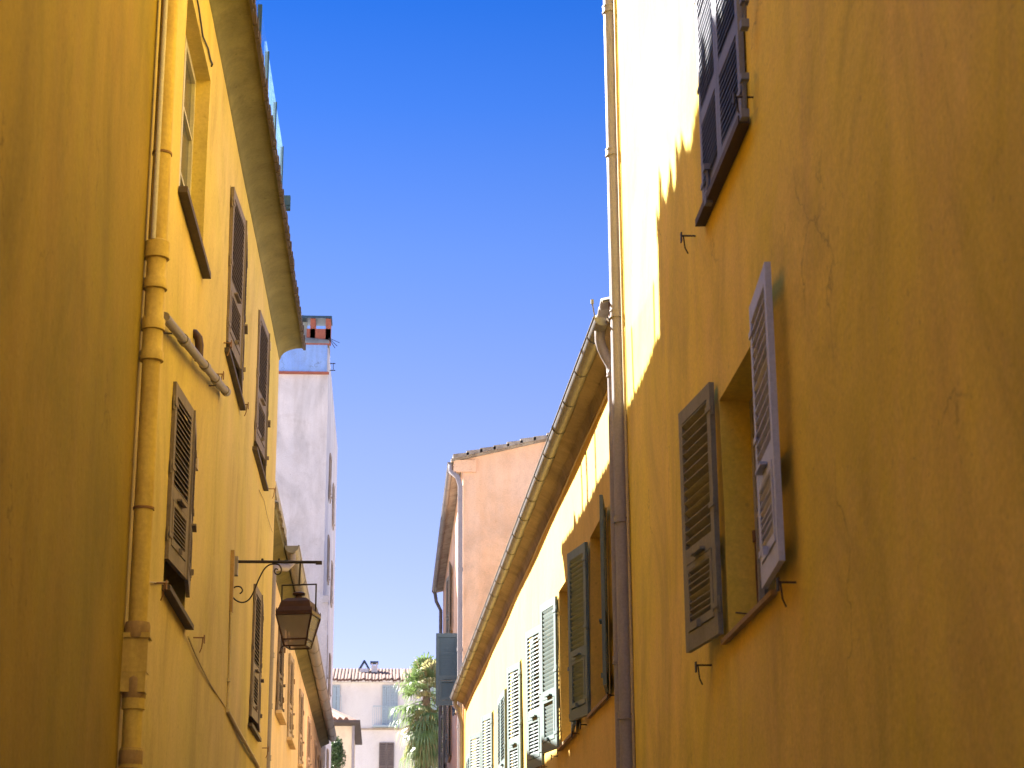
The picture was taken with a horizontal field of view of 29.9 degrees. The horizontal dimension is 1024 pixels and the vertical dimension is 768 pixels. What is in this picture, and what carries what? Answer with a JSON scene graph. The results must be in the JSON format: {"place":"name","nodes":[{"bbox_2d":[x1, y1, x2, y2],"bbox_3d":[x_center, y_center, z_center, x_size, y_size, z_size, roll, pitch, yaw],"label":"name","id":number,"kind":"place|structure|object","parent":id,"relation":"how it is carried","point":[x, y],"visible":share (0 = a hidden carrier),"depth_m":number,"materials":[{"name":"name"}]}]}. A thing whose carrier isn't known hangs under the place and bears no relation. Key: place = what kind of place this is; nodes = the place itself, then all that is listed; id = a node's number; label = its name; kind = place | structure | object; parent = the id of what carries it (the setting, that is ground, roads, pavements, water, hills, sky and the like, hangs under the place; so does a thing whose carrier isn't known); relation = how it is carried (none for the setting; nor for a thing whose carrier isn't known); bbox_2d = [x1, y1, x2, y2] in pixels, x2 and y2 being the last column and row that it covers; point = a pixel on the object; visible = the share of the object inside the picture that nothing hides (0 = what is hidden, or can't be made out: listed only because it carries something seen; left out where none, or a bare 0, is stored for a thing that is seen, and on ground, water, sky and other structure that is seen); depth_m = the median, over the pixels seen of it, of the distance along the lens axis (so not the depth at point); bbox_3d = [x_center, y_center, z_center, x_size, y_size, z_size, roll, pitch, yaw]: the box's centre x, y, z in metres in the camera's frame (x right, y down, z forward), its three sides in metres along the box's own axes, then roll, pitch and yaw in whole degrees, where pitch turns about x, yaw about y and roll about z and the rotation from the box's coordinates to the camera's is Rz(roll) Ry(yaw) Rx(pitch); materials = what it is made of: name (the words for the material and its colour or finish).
{"place":"outdoors","nodes":[
{"label":"outdoors","id":0,"kind":"place"},
{"bbox_2d":[266,481,336,767],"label":"peach building","id":1,"kind":"structure","parent":0,"point":[301,732],"depth_m":32.85,"materials":[{"name":"paint"}]},
{"bbox_2d":[275,622,286,724],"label":"window","id":2,"kind":"structure","parent":1,"relation":"in","point":[279,710],"depth_m":29.68,"materials":[{"name":"brown wood"}]},
{"bbox_2d":[286,653,295,749],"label":"window","id":3,"kind":"structure","parent":1,"relation":"in","point":[289,738],"depth_m":32.94,"materials":[{"name":"brown wood"}]},
{"bbox_2d":[298,689,303,767],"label":"window","id":4,"kind":"structure","parent":1,"relation":"in","point":[301,696],"depth_m":36.93,"materials":[{"name":"brown wood"}]},
{"bbox_2d":[306,716,311,767],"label":"window","id":5,"kind":"structure","parent":1,"relation":"in","point":[308,761],"depth_m":40.94,"materials":[{"name":"brown wood"}]},
{"bbox_2d":[313,740,317,767],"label":"window","id":6,"kind":"structure","parent":1,"relation":"in","point":[315,743],"depth_m":45.03,"materials":[{"name":"brown wood"}]},
{"bbox_2d":[318,755,321,767],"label":"window","id":7,"kind":"structure","parent":1,"relation":"in","point":[319,757],"depth_m":47.80,"materials":[{"name":"brown wood"}]},
{"bbox_2d":[275,315,339,767],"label":"white tower building","id":8,"kind":"structure","parent":0,"point":[306,463],"depth_m":52.78,"materials":[{"name":"grey paint"}]},
{"bbox_2d":[326,635,327,683],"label":"window","id":9,"kind":"structure","parent":8,"relation":"in","point":[327,635],"depth_m":53.90,"materials":[{"name":"grey"}]},
{"bbox_2d":[327,749,328,767],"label":"window","id":10,"kind":"structure","parent":8,"relation":"in","point":[327,749],"depth_m":56.20,"materials":[{"name":"grey"}]},
{"bbox_2d":[327,535,329,584],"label":"window","id":11,"kind":"structure","parent":8,"relation":"in","point":[328,556],"depth_m":54.32,"materials":[{"name":"grey"}]},
{"bbox_2d":[328,653,330,699],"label":"window","id":12,"kind":"structure","parent":8,"relation":"in","point":[329,683],"depth_m":56.90,"materials":[{"name":"grey"}]},
{"bbox_2d":[329,453,331,503],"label":"window","id":13,"kind":"structure","parent":8,"relation":"in","point":[330,468],"depth_m":55.04,"materials":[{"name":"grey"}]},
{"bbox_2d":[330,560,332,607],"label":"window","id":14,"kind":"structure","parent":8,"relation":"in","point":[331,593],"depth_m":57.72,"materials":[{"name":"grey"}]},
{"bbox_2d":[332,483,334,530],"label":"window","id":15,"kind":"structure","parent":8,"relation":"in","point":[333,502],"depth_m":58.36,"materials":[{"name":"grey"}]},
{"bbox_2d":[332,708,361,767],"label":"cream building","id":16,"kind":"structure","parent":0,"point":[348,729],"depth_m":71.05,"materials":[{"name":"paint"}]},
{"bbox_2d":[332,660,442,767],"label":"white building","id":17,"kind":"structure","parent":0,"point":[368,697],"depth_m":94.25,"materials":[{"name":"grey paint"}]},
{"bbox_2d":[332,685,339,710],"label":"window","id":18,"kind":"structure","parent":17,"relation":"in","point":[335,689],"depth_m":94.26,"materials":[{"name":"blue"}]},
{"bbox_2d":[379,743,393,767],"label":"window","id":19,"kind":"structure","parent":17,"relation":"in","point":[386,750],"depth_m":93.58,"materials":[{"name":"brown wood"}]},
{"bbox_2d":[382,685,397,724],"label":"window","id":20,"kind":"structure","parent":17,"relation":"in","point":[389,693],"depth_m":94.33,"materials":[{"name":"blue"}]},
{"bbox_2d":[430,687,442,717],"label":"window","id":21,"kind":"structure","parent":17,"relation":"in","point":[433,689],"depth_m":94.52,"materials":[{"name":"grey"}]},
{"bbox_2d":[256,0,609,668],"label":"sky","id":22,"kind":"structure","parent":0,"point":[445,162],"materials":[{"name":"blue"}]},
{"bbox_2d":[432,433,548,767],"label":"orange building","id":23,"kind":"structure","parent":0,"point":[485,490],"depth_m":41.32,"materials":[{"name":"orange paint"}]},
{"bbox_2d":[440,705,445,767],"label":"window","id":24,"kind":"structure","parent":23,"relation":"in","point":[442,754],"depth_m":51.53,"materials":[{"name":"brown"}]},
{"bbox_2d":[436,633,456,715],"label":"window","id":25,"kind":"structure","parent":23,"relation":"in","point":[446,643],"depth_m":42.04,"materials":[{"name":"grey"}]},
{"bbox_2d":[444,705,450,762],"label":"window","id":26,"kind":"structure","parent":23,"relation":"in","point":[447,737],"depth_m":47.15,"materials":[{"name":"brown"}]},
{"bbox_2d":[446,561,452,632],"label":"window","id":27,"kind":"structure","parent":23,"relation":"in","point":[449,579],"depth_m":47.03,"materials":[{"name":"brown"}]},
{"bbox_2d":[450,297,619,767],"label":"yellow building","id":28,"kind":"structure","parent":0,"point":[536,684],"depth_m":21.64,"materials":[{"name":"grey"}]},
{"bbox_2d":[466,753,468,767],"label":"window","id":29,"kind":"structure","parent":28,"relation":"in","point":[467,758],"depth_m":37.35,"materials":[{"name":"grey wood"}]},
{"bbox_2d":[469,732,480,767],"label":"window","id":30,"kind":"structure","parent":28,"relation":"in","point":[477,736],"depth_m":34.19,"materials":[{"name":"grey wood"}]},
{"bbox_2d":[481,712,493,767],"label":"window","id":31,"kind":"structure","parent":28,"relation":"in","point":[484,719],"depth_m":31.65,"materials":[{"name":"grey wood"}]},
{"bbox_2d":[497,689,506,767],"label":"window","id":32,"kind":"structure","parent":28,"relation":"in","point":[502,762],"depth_m":29.27,"materials":[{"name":"grey wood"}]},
{"bbox_2d":[507,661,522,767],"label":"window","id":33,"kind":"structure","parent":28,"relation":"in","point":[514,744],"depth_m":26.56,"materials":[{"name":"grey wood"}]},
{"bbox_2d":[525,625,544,767],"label":"window","id":34,"kind":"structure","parent":28,"relation":"in","point":[534,757],"depth_m":23.80,"materials":[{"name":"grey wood"}]},
{"bbox_2d":[540,596,575,753],"bbox_3d":[0.637,3.042,21.074,0.442,1.794,2.605,1,-17,-4],"label":"window","id":35,"kind":"structure","parent":28,"relation":"in","point":[550,739],"depth_m":21.97,"materials":[{"name":"grey wood"}]},
{"bbox_2d":[567,495,610,721],"bbox_3d":[0.874,2.206,18.388,0.441,1.794,2.549,1,-17,-4],"label":"window","id":36,"kind":"structure","parent":28,"relation":"in","point":[577,559],"depth_m":19.15,"materials":[{"name":"green"}]},
{"bbox_2d":[602,0,1023,767],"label":"ochre building","id":37,"kind":"structure","parent":0,"point":[816,256],"depth_m":9.00,"materials":[{"name":"concrete"}]},
{"bbox_2d":[693,0,749,226],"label":"window","id":38,"kind":"structure","parent":37,"relation":"in","point":[721,25],"depth_m":11.68,"materials":[{"name":"brown"}]},
{"bbox_2d":[678,262,784,652],"bbox_3d":[1.363,0.561,10.938,0.382,1.622,2.783,1,-17,-4],"label":"window","id":39,"kind":"structure","parent":37,"relation":"in","point":[703,605],"depth_m":11.50,"materials":[{"name":"grey wood"}]},
{"label":"ground","id":40,"kind":"structure","parent":0,"visible":0},
{"bbox_2d":[0,0,178,767],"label":"ochre building","id":41,"kind":"structure","parent":40,"relation":"on","point":[76,101],"depth_m":9.84,"materials":[{"name":"paint"}]},
{"bbox_2d":[117,0,305,767],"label":"pale yellow building","id":42,"kind":"structure","parent":40,"relation":"on","point":[233,333],"depth_m":17.02,"materials":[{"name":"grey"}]},
{"bbox_2d":[161,381,196,629],"bbox_3d":[-2.582,0.936,14.411,0.374,1.550,1.610,1,-17,-4],"label":"window","id":43,"kind":"structure","parent":42,"relation":"in","point":[179,558],"depth_m":14.14,"materials":[{"name":"brown wood"}]},
{"bbox_2d":[178,35,210,278],"bbox_3d":[-2.571,-1.994,15.307,0.254,1.777,1.841,1,-17,-4],"label":"window","id":44,"kind":"structure","parent":42,"relation":"in","point":[189,80],"depth_m":15.75,"materials":[{"name":"yellow"}]},
{"bbox_2d":[196,0,212,66],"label":"cable","id":45,"kind":"object","parent":42,"relation":"attached to","point":[202,32],"visible":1,"depth_m":15.59,"materials":[{"name":"yellow"}]},
{"bbox_2d":[187,636,226,708],"bbox_3d":[-2.634,2.546,16.694,0.014,0.107,3.523,1,-17,-3],"label":"cable","id":46,"kind":"object","parent":42,"relation":"attached to","point":[204,671],"visible":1,"depth_m":16.19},
{"bbox_2d":[224,187,247,410],"bbox_3d":[-2.815,-0.837,18.960,0.373,1.717,1.940,1,-17,-4],"label":"window","id":47,"kind":"structure","parent":42,"relation":"in","point":[236,328],"depth_m":18.62,"materials":[{"name":"brown"}]},
{"bbox_2d":[226,612,260,767],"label":"conduit","id":48,"kind":"object","parent":42,"relation":"attached to","point":[238,731],"visible":1,"depth_m":18.60,"materials":[{"name":"yellow metal"}]},
{"bbox_2d":[248,584,263,741],"bbox_3d":[-3.032,3.204,21.992,0.355,1.600,1.460,1,-17,-4],"label":"window","id":49,"kind":"structure","parent":42,"relation":"in","point":[255,714],"depth_m":21.75,"materials":[{"name":"brown wood"}]},
{"bbox_2d":[252,310,270,490],"bbox_3d":[-3.014,0.194,22.378,0.372,1.697,1.890,1,-17,-4],"label":"window","id":50,"kind":"structure","parent":42,"relation":"in","point":[261,423],"depth_m":22.02,"materials":[{"name":"brown"}]},
{"bbox_2d":[259,490,272,531],"bbox_3d":[-2.988,1.543,23.338,0.010,0.083,2.383,1,-17,-3],"label":"cable","id":51,"kind":"object","parent":42,"relation":"attached to","point":[265,509],"visible":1,"depth_m":23.24,"materials":[{"name":"yellow"}]},
{"bbox_2d":[257,4,290,210],"bbox_3d":[-2.341,-3.179,18.435,0.150,0.794,6.310,1,-17,-4],"label":"glass balustrade","id":52,"kind":"object","parent":42,"relation":"on","point":[287,199],"visible":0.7,"depth_m":20.09,"materials":[{"name":"glass"}]},
{"bbox_2d":[229,550,321,653],"bbox_3d":[-2.329,2.174,18.918,0.887,0.977,0.520,1,-17,-4],"label":"street lamp","id":53,"kind":"object","parent":42,"relation":"attached to","point":[298,612],"visible":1,"depth_m":18.83,"materials":[{"name":"metal"}]},
{"bbox_2d":[331,735,345,767],"bbox_3d":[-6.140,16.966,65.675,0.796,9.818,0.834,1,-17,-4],"label":"shrub","id":54,"kind":"object","parent":40,"relation":"on","point":[337,754],"visible":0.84,"depth_m":66.75,"materials":[{"name":"green plant"}]},
{"bbox_2d":[388,652,442,767],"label":"fan palm","id":55,"kind":"object","parent":40,"relation":"on","point":[422,743],"visible":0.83,"depth_m":80.93,"materials":[{"name":"green plant"}]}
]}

